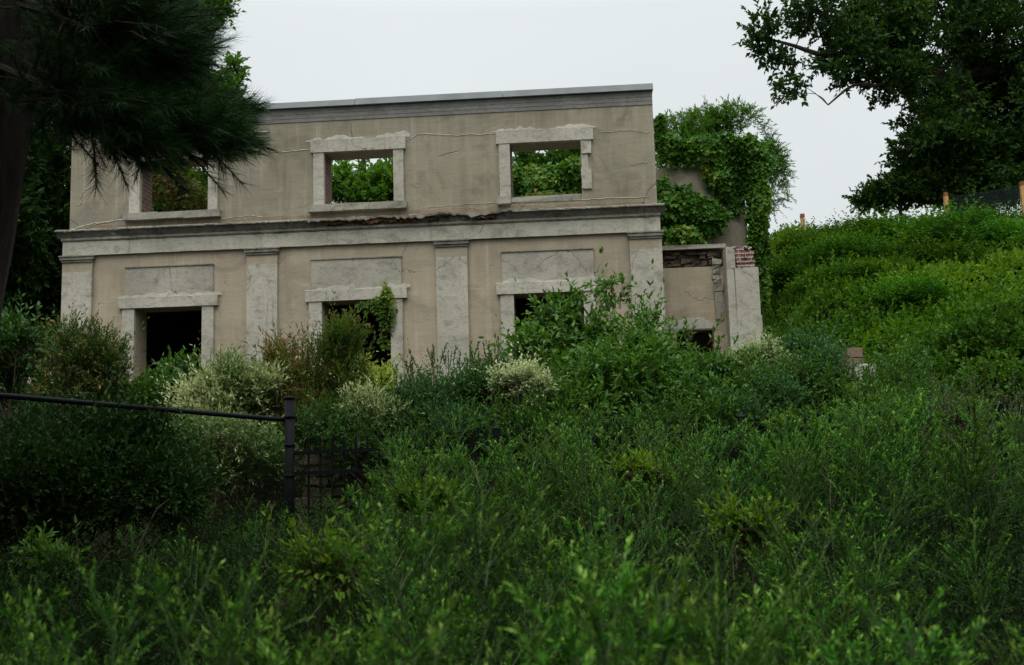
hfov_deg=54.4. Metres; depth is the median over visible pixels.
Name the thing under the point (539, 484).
tall weed
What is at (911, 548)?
tall weed
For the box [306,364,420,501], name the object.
variegated bush
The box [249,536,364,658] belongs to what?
tall weed
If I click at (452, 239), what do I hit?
ruined building
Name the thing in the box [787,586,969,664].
tall weed
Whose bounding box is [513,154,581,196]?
ivy
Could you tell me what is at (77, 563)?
dry stick
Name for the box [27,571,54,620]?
tall weed
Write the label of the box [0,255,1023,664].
ground
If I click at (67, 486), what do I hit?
dark thicket
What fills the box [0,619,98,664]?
tall weed
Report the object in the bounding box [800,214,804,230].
wooden stake
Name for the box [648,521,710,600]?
tall weed
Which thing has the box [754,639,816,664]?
tall weed
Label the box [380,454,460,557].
tall weed
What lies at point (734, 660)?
tall weed
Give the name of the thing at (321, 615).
tall weed
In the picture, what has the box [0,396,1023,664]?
undergrowth
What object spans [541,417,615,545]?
tall weed
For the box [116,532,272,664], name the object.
tall weed
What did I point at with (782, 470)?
tall weed
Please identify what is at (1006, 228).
hill bush
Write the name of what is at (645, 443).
tall weed
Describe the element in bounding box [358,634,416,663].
tall weed
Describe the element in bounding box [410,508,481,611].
tall weed
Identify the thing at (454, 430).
tall weed
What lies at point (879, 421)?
tall weed
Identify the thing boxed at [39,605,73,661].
tall weed
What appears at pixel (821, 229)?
hill bush
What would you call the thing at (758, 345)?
cream flowered bush
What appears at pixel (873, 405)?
tall weed
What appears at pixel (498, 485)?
tall weed
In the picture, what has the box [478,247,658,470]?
young tree
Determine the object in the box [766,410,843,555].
tall weed
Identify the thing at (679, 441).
tall weed
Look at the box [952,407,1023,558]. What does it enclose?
tall weed
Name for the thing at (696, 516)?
tall weed
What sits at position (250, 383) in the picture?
variegated bush
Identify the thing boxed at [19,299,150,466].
buff tipped bush
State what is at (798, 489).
tall weed
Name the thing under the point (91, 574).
dry stick
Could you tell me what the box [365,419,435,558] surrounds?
tall weed
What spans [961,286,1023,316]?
hill bush
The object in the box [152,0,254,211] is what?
broadleaf tree
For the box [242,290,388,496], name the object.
bronze bush
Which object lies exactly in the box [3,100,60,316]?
dark tree
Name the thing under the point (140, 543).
dry stick
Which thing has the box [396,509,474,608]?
tall weed
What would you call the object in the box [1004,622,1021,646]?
tall weed
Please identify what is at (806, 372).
leafy bush
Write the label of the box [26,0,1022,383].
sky
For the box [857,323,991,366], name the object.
hill bush
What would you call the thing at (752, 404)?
leafy bush
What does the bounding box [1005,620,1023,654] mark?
tall weed
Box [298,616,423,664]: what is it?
tall weed
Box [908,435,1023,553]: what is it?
tall weed
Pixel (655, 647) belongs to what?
tall weed
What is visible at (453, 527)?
dry stalk
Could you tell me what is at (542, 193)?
ivy
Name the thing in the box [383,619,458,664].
tall weed
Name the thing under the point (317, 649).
tall weed
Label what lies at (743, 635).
tall weed
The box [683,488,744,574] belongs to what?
tall weed
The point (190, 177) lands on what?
broadleaf tree
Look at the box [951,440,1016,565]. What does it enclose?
tall weed
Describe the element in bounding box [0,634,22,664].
tall weed
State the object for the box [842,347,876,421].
stone pier
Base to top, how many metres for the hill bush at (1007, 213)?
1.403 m
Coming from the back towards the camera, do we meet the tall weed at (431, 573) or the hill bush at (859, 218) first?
the hill bush at (859, 218)
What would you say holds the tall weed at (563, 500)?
on the ground at (280, 517)
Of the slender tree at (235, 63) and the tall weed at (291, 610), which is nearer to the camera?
the tall weed at (291, 610)
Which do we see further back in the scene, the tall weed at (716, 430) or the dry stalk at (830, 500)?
the tall weed at (716, 430)
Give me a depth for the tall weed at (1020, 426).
8.30 m
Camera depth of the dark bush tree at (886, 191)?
32.64 m
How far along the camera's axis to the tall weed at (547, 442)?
8.19 m
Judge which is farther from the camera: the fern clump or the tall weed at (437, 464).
the tall weed at (437, 464)
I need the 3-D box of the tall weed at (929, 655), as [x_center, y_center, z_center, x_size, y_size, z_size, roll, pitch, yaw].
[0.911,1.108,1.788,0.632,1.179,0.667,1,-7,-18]
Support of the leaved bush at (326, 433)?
on the ground at (280, 517)
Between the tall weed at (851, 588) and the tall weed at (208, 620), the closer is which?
the tall weed at (208, 620)
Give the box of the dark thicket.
[0,357,257,587]
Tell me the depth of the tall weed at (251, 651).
2.44 m
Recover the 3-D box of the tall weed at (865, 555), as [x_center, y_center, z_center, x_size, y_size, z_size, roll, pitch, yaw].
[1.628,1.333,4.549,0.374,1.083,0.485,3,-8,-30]
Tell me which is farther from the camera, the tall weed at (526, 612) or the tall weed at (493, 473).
the tall weed at (493, 473)
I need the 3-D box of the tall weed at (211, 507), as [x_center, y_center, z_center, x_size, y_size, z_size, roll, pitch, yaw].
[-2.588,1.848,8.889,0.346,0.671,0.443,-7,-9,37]
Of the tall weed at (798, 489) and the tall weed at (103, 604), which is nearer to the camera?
the tall weed at (103, 604)
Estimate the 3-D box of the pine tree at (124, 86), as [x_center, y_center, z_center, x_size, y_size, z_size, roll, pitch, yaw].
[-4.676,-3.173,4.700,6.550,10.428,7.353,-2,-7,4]
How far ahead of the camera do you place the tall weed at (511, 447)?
8.69 m
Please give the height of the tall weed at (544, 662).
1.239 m
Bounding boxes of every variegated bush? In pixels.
[150,340,304,513]
[160,393,306,541]
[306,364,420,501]
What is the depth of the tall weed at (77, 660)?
1.96 m
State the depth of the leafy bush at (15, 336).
11.57 m
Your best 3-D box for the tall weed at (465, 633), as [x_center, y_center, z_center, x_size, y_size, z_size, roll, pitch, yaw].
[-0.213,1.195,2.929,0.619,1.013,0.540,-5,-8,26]
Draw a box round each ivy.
[152,171,207,211]
[329,304,390,366]
[356,281,397,354]
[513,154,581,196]
[516,296,583,337]
[520,191,570,196]
[653,113,778,314]
[656,172,733,245]
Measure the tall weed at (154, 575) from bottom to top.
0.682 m
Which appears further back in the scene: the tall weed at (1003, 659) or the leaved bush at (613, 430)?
the leaved bush at (613, 430)
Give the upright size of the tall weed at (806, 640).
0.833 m
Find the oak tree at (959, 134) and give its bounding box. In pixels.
[733,0,1023,212]
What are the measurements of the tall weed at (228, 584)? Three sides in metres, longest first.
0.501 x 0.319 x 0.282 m
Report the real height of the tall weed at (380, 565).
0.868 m
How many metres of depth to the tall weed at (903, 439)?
7.35 m
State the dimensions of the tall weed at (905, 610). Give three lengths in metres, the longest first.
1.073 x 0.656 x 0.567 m
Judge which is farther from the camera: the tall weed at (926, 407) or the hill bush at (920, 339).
the hill bush at (920, 339)
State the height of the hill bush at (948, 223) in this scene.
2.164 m
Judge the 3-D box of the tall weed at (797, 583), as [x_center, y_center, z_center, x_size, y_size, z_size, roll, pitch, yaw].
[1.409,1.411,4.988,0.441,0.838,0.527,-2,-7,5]
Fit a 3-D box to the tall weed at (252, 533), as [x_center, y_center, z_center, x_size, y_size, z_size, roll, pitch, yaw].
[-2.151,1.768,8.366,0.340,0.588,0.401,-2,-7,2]
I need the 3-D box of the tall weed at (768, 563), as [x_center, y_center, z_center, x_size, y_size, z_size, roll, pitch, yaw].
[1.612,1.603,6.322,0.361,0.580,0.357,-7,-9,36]
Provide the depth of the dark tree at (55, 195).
21.66 m
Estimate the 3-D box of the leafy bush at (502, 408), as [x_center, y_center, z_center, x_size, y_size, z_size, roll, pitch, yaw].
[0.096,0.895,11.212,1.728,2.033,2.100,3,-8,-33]
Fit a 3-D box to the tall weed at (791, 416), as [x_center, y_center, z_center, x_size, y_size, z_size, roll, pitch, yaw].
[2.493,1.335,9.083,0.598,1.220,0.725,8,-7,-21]
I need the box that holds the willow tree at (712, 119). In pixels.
[654,94,796,227]
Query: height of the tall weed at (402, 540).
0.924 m
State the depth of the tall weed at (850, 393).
9.13 m
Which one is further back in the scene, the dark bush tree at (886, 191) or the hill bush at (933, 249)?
the dark bush tree at (886, 191)
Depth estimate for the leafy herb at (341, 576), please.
4.33 m
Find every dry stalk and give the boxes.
[259,503,273,622]
[366,529,415,651]
[439,472,461,590]
[469,459,490,544]
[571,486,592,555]
[817,450,836,577]
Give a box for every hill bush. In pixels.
[768,255,809,290]
[772,224,863,258]
[778,248,948,292]
[780,225,908,267]
[793,216,868,241]
[808,215,915,244]
[820,204,930,235]
[836,208,939,251]
[856,263,965,311]
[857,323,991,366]
[868,224,992,272]
[874,196,1023,240]
[879,193,1010,250]
[938,200,1023,252]
[961,211,1023,247]
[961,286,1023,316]
[985,202,1023,223]
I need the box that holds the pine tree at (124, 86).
[0,0,281,322]
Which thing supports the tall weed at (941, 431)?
on the ground at (280, 517)
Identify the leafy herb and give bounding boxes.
[245,488,421,663]
[374,451,474,633]
[596,444,704,578]
[664,466,800,660]
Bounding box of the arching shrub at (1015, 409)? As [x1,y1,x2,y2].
[846,323,1023,502]
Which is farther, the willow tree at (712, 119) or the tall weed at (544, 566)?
the willow tree at (712, 119)
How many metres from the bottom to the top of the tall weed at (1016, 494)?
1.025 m
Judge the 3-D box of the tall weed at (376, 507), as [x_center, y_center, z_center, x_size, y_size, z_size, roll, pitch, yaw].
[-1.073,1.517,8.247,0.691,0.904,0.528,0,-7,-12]
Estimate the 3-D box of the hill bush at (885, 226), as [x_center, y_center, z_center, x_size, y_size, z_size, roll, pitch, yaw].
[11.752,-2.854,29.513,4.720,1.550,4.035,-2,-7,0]
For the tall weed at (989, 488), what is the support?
on the ground at (280, 517)
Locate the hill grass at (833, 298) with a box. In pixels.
[760,237,1023,405]
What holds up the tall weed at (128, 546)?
on the ground at (280, 517)
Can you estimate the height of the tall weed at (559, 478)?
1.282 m
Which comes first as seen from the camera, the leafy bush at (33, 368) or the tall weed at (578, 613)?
the tall weed at (578, 613)
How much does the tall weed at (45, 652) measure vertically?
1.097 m
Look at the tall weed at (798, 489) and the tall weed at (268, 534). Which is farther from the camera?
the tall weed at (268, 534)
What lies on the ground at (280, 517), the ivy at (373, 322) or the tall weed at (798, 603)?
the tall weed at (798, 603)
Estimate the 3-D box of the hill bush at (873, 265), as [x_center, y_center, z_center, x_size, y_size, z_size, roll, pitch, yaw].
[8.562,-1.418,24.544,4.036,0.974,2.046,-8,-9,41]
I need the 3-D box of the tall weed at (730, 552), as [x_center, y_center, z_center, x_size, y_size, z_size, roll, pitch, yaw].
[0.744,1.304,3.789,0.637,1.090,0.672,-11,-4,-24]
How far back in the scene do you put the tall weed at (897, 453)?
8.08 m
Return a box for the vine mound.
[883,278,1023,435]
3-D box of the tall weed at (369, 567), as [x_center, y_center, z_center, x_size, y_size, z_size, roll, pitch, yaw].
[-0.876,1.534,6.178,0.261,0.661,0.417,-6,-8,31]
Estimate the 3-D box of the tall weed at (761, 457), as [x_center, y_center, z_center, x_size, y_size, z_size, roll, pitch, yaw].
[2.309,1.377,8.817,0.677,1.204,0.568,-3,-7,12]
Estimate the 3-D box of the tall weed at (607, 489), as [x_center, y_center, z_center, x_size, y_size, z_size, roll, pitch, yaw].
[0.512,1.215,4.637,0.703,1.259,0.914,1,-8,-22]
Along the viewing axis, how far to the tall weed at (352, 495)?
8.63 m
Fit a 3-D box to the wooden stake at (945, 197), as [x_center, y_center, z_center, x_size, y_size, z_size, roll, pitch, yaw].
[13.258,-3.283,30.268,0.124,2.000,0.123,-2,-7,4]
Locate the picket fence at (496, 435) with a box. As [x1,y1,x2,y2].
[294,400,1023,549]
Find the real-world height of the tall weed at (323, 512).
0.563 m
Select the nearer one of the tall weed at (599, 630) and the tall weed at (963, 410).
the tall weed at (599, 630)
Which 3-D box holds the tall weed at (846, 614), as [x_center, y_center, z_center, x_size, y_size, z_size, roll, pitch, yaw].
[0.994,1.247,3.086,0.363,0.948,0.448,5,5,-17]
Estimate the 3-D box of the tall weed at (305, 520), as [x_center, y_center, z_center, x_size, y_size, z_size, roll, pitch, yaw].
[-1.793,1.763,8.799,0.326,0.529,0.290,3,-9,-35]
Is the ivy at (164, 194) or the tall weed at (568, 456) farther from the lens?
the ivy at (164, 194)
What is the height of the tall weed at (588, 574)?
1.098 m
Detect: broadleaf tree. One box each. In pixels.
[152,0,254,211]
[152,167,207,211]
[332,158,393,203]
[512,149,580,181]
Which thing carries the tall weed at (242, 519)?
on the ground at (280, 517)
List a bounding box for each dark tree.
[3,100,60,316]
[9,108,71,422]
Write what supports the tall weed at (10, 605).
on the ground at (280, 517)
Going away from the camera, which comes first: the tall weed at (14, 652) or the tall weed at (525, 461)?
the tall weed at (14, 652)
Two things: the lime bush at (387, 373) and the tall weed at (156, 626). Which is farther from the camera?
the lime bush at (387, 373)
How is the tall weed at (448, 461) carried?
on the ground at (280, 517)
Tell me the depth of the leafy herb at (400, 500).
6.33 m
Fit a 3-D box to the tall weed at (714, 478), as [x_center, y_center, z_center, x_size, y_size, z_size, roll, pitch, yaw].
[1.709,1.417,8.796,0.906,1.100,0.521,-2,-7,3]
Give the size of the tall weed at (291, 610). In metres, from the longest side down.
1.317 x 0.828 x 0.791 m
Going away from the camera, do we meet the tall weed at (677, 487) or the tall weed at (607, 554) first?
the tall weed at (607, 554)
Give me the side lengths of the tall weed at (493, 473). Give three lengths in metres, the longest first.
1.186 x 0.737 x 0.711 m
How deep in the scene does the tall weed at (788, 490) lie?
7.45 m
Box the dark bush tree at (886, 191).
[841,153,1023,216]
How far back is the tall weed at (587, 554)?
6.19 m
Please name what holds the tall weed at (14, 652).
on the ground at (280, 517)
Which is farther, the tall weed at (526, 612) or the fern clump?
the fern clump
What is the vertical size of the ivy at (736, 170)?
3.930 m
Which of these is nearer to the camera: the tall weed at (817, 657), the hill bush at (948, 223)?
the tall weed at (817, 657)
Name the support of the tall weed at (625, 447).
on the ground at (280, 517)
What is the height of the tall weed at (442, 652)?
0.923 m
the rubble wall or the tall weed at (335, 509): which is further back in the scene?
the rubble wall
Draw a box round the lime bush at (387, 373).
[348,344,408,495]
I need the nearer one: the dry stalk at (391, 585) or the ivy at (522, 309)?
the dry stalk at (391, 585)
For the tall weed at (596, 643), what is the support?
on the ground at (280, 517)
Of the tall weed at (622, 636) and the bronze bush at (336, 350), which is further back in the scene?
the bronze bush at (336, 350)
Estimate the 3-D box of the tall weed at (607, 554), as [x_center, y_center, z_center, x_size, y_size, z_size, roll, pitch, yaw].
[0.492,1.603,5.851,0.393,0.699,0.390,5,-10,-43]
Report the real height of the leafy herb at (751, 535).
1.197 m
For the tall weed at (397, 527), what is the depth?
7.78 m
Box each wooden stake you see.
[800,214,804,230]
[943,192,949,211]
[1019,181,1023,220]
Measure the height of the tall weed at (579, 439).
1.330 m
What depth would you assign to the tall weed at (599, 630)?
1.82 m
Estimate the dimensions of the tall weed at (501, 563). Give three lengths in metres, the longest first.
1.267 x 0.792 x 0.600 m
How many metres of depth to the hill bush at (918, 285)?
21.54 m
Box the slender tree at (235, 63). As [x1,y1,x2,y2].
[211,50,251,98]
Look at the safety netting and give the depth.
29.32 m
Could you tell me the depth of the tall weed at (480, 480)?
9.05 m
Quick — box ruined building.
[54,83,763,437]
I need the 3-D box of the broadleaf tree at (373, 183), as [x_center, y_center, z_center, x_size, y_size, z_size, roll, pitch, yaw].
[-4.494,-2.179,31.898,3.591,8.976,2.652,-2,-7,4]
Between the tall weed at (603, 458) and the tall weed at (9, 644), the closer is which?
the tall weed at (9, 644)
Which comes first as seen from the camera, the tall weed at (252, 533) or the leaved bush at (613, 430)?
the tall weed at (252, 533)
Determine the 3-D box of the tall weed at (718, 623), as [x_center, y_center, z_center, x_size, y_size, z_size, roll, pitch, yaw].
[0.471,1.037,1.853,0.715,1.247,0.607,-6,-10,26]
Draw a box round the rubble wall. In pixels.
[295,450,555,511]
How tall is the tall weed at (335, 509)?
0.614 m
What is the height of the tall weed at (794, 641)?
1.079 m
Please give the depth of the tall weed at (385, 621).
2.80 m
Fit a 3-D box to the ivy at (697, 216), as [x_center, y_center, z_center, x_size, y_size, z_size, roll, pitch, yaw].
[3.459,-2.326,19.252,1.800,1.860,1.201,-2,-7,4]
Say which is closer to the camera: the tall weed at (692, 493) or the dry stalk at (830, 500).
the dry stalk at (830, 500)
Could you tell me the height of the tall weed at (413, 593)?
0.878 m
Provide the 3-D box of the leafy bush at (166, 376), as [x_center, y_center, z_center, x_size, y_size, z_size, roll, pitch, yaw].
[-3.060,0.952,12.146,4.277,2.127,2.014,-5,-8,24]
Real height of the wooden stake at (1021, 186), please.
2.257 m
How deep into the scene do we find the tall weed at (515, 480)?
8.73 m
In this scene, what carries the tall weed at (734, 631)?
on the ground at (280, 517)
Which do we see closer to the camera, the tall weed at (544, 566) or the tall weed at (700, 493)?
the tall weed at (544, 566)
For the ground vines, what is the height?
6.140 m
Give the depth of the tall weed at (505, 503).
8.23 m
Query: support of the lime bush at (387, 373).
on the ground at (280, 517)
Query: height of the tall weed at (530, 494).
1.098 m
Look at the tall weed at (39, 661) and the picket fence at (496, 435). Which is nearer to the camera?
the tall weed at (39, 661)
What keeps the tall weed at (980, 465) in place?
on the ground at (280, 517)
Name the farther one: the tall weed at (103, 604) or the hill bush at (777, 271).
the hill bush at (777, 271)
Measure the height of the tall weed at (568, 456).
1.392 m
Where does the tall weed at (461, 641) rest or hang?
on the ground at (280, 517)
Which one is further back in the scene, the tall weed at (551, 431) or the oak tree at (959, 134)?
the oak tree at (959, 134)
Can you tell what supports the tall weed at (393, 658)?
on the ground at (280, 517)
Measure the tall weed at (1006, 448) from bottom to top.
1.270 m
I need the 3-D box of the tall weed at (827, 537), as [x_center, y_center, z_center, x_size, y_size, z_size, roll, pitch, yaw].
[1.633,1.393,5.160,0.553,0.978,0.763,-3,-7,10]
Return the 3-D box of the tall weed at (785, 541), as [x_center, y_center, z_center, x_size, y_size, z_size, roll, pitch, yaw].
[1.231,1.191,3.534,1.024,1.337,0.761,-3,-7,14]
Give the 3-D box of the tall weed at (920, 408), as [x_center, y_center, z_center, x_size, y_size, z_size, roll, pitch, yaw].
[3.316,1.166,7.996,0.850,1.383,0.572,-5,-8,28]
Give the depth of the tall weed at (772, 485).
8.15 m
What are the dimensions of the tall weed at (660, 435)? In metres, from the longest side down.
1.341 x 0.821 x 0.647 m
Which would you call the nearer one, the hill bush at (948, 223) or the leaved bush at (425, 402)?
the leaved bush at (425, 402)
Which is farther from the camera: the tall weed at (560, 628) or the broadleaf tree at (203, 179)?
the broadleaf tree at (203, 179)
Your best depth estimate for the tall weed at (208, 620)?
3.08 m
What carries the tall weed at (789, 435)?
on the ground at (280, 517)
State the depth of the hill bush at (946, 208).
27.96 m
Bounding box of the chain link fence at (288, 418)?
[0,392,295,562]
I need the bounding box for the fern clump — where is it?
[5,515,93,612]
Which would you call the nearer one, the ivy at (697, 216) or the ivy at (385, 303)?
the ivy at (385, 303)
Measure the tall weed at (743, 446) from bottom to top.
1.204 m
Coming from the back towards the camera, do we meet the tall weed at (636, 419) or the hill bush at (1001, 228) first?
the hill bush at (1001, 228)
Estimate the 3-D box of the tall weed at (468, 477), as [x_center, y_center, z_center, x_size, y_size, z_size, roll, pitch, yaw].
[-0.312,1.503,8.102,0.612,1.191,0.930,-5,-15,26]
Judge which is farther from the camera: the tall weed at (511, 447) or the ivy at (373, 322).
the ivy at (373, 322)
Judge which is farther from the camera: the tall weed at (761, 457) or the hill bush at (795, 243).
the hill bush at (795, 243)
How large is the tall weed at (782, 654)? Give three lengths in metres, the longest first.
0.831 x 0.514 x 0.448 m
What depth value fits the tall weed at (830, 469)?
8.92 m
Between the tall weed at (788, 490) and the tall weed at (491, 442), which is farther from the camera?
the tall weed at (491, 442)
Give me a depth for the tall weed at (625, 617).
3.30 m
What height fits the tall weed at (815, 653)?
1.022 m
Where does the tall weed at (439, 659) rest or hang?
on the ground at (280, 517)
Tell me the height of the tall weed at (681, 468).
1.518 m
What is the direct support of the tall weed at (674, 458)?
on the ground at (280, 517)
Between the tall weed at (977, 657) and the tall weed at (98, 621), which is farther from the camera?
the tall weed at (98, 621)
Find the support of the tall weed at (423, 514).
on the ground at (280, 517)
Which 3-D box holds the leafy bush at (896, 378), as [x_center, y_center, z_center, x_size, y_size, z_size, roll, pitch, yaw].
[4.016,0.874,10.950,3.819,2.094,2.187,3,-9,-35]
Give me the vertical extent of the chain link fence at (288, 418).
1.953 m
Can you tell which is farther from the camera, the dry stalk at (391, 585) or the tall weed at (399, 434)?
the tall weed at (399, 434)
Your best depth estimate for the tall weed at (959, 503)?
8.61 m
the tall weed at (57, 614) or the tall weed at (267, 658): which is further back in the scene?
the tall weed at (57, 614)
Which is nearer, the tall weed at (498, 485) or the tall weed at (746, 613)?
the tall weed at (746, 613)
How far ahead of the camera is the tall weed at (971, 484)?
7.13 m
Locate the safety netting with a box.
[948,185,1022,219]
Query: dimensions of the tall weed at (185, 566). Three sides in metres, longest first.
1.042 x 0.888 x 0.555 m
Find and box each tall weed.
[0,561,52,664]
[0,580,26,624]
[0,584,122,664]
[0,607,24,662]
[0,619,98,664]
[0,632,51,664]
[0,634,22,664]
[22,549,183,664]
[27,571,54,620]
[37,650,60,664]
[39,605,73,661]
[42,601,77,632]
[65,641,71,664]
[84,584,184,664]
[85,592,121,644]
[104,644,142,664]
[110,525,185,628]
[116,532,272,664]
[132,549,198,655]
[133,576,195,664]
[141,524,273,664]
[177,595,303,664]
[180,631,254,664]
[181,605,349,664]
[190,560,359,664]
[197,565,242,635]
[199,503,246,566]
[207,494,258,555]
[222,610,294,664]
[229,619,383,664]
[231,508,272,574]
[243,518,265,573]
[245,501,282,553]
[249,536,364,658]
[263,512,309,594]
[277,520,392,664]
[291,503,331,541]
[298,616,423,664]
[304,636,390,664]
[305,494,333,529]
[308,637,321,664]
[317,498,565,664]
[319,497,351,543]
[326,447,512,639]
[329,509,366,553]
[333,519,396,654]
[341,484,383,537]
[343,633,397,664]
[346,465,407,547]
[346,515,426,645]
[348,528,391,624]
[351,470,393,554]
[356,605,530,664]
[357,485,582,664]
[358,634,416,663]
[360,568,486,664]
[361,425,422,545]
[361,436,432,541]
[361,600,434,664]
[364,427,445,537]
[364,586,559,664]
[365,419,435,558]
[369,600,465,664]
[370,492,415,570]
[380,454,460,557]
[382,602,486,664]
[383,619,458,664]
[392,426,470,519]
[396,444,520,592]
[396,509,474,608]
[397,565,501,664]
[410,404,498,547]
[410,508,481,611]
[412,441,474,530]
[412,598,471,663]
[418,601,534,664]
[435,438,515,568]
[441,442,518,559]
[444,441,518,564]
[460,464,507,523]
[462,450,511,532]
[467,446,548,541]
[467,533,636,662]
[472,440,536,559]
[477,437,524,551]
[478,430,544,555]
[482,496,537,600]
[485,471,533,567]
[486,462,574,569]
[489,584,567,664]
[490,511,556,618]
[493,425,592,583]
[496,524,678,664]
[499,533,688,664]
[500,512,598,653]
[504,455,530,548]
[504,605,633,664]
[504,619,707,664]
[507,585,532,639]
[511,576,617,664]
[512,413,618,543]
[513,622,572,664]
[519,441,577,572]
[520,567,618,664]
[526,541,648,664]
[527,507,691,660]
[531,425,610,550]
[533,459,729,664]
[534,410,598,520]
[534,442,598,589]
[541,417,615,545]
[543,453,577,561]
[544,398,630,575]
[546,424,637,549]
[550,445,617,542]
[550,609,632,664]
[555,547,619,637]
[556,427,646,559]
[563,472,674,610]
[565,553,705,664]
[569,437,641,545]
[569,542,602,594]
[578,585,651,664]
[589,549,716,664]
[598,526,650,584]
[609,401,675,535]
[614,427,720,556]
[615,630,688,664]
[616,416,687,548]
[617,436,695,556]
[617,474,691,601]
[620,417,683,522]
[623,572,724,662]
[628,522,798,661]
[643,419,720,552]
[644,395,739,579]
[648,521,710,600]
[650,443,731,584]
[652,554,833,664]
[654,642,696,664]
[657,449,702,534]
[659,423,755,548]
[665,590,778,664]
[667,432,752,547]
[671,427,789,568]
[672,454,715,571]
[672,604,782,664]
[675,579,785,664]
[677,431,780,572]
[678,456,727,531]
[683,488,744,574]
[684,417,792,571]
[701,623,772,664]
[708,482,989,664]
[712,412,778,506]
[714,525,907,664]
[717,429,782,555]
[729,651,739,664]
[730,577,779,653]
[730,578,917,664]
[733,422,811,552]
[734,643,822,664]
[735,641,818,664]
[737,406,850,553]
[737,571,841,664]
[738,542,791,605]
[742,455,806,560]
[744,409,849,529]
[745,533,837,655]
[747,404,851,521]
[749,442,831,578]
[750,601,818,664]
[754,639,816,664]
[755,413,826,530]
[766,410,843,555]
[767,410,829,552]
[772,504,890,661]
[778,614,838,664]
[779,489,949,664]
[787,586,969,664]
[793,549,981,664]
[799,382,900,505]
[804,431,846,530]
[806,473,941,649]
[806,585,909,664]
[811,399,869,549]
[816,623,944,664]
[818,382,938,551]
[820,414,950,560]
[821,444,874,542]
[822,398,893,546]
[823,380,920,555]
[827,396,938,548]
[829,507,931,664]
[837,402,945,557]
[847,408,958,574]
[849,388,962,552]
[863,419,965,559]
[865,392,967,555]
[885,616,1011,664]
[895,538,951,627]
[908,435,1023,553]
[911,404,998,545]
[914,412,1023,550]
[918,506,1014,662]
[919,637,988,664]
[921,398,1023,560]
[927,390,1017,546]
[928,530,967,584]
[929,382,1023,574]
[930,413,999,561]
[935,425,1010,555]
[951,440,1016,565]
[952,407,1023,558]
[970,619,1023,664]
[995,442,1023,531]
[997,403,1023,538]
[1000,439,1023,494]
[1003,415,1023,506]
[1004,444,1023,481]
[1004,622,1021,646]
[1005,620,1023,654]
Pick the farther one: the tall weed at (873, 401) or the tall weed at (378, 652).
the tall weed at (873, 401)
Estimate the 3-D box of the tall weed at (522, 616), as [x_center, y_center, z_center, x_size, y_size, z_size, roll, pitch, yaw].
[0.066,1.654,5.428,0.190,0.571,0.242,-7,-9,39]
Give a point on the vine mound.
(999, 343)
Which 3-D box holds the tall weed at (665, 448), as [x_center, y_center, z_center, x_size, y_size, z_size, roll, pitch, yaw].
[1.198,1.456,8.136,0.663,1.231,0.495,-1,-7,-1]
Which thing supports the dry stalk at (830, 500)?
on the ground at (280, 517)
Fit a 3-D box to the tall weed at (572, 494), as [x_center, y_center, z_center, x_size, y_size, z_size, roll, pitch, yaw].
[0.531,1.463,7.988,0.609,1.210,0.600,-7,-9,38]
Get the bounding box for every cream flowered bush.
[471,333,577,496]
[714,326,801,473]
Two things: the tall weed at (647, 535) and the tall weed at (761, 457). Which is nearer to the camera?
the tall weed at (647, 535)
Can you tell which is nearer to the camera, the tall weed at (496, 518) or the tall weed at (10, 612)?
the tall weed at (10, 612)
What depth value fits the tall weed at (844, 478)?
8.97 m
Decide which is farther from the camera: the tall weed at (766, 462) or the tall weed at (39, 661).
the tall weed at (766, 462)
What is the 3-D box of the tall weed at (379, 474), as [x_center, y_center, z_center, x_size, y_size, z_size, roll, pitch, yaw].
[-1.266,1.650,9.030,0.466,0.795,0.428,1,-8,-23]
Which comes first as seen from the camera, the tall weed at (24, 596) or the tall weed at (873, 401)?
the tall weed at (24, 596)
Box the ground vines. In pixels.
[760,219,1023,366]
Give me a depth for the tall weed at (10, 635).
3.67 m
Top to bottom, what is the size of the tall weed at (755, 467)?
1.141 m
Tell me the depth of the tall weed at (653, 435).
9.01 m
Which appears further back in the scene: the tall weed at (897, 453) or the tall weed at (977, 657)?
the tall weed at (897, 453)
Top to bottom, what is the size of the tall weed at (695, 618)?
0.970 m
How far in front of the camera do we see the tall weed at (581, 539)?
3.72 m
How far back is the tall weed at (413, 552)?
2.52 m
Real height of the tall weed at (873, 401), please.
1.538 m
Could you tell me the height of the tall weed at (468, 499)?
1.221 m
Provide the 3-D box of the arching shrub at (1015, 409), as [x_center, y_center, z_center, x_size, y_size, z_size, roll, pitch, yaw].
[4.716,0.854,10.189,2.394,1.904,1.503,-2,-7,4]
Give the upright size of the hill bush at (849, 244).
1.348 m
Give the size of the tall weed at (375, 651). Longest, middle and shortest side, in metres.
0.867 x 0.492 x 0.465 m
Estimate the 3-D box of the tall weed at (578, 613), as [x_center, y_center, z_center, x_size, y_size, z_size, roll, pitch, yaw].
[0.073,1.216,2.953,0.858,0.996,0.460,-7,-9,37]
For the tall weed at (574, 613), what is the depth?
4.39 m
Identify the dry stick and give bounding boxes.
[70,550,114,624]
[76,521,83,624]
[132,499,168,592]
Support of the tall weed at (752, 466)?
on the ground at (280, 517)
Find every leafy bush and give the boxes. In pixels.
[0,277,84,515]
[0,293,84,429]
[84,345,200,445]
[137,330,398,486]
[425,327,613,480]
[628,319,865,491]
[688,305,895,486]
[748,329,991,502]
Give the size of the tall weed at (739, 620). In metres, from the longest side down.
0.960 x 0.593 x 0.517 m
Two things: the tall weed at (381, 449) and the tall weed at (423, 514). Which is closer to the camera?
the tall weed at (423, 514)
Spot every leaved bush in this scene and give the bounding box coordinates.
[295,374,477,510]
[368,336,524,482]
[471,384,783,512]
[515,259,753,461]
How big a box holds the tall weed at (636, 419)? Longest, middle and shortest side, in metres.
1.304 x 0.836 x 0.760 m

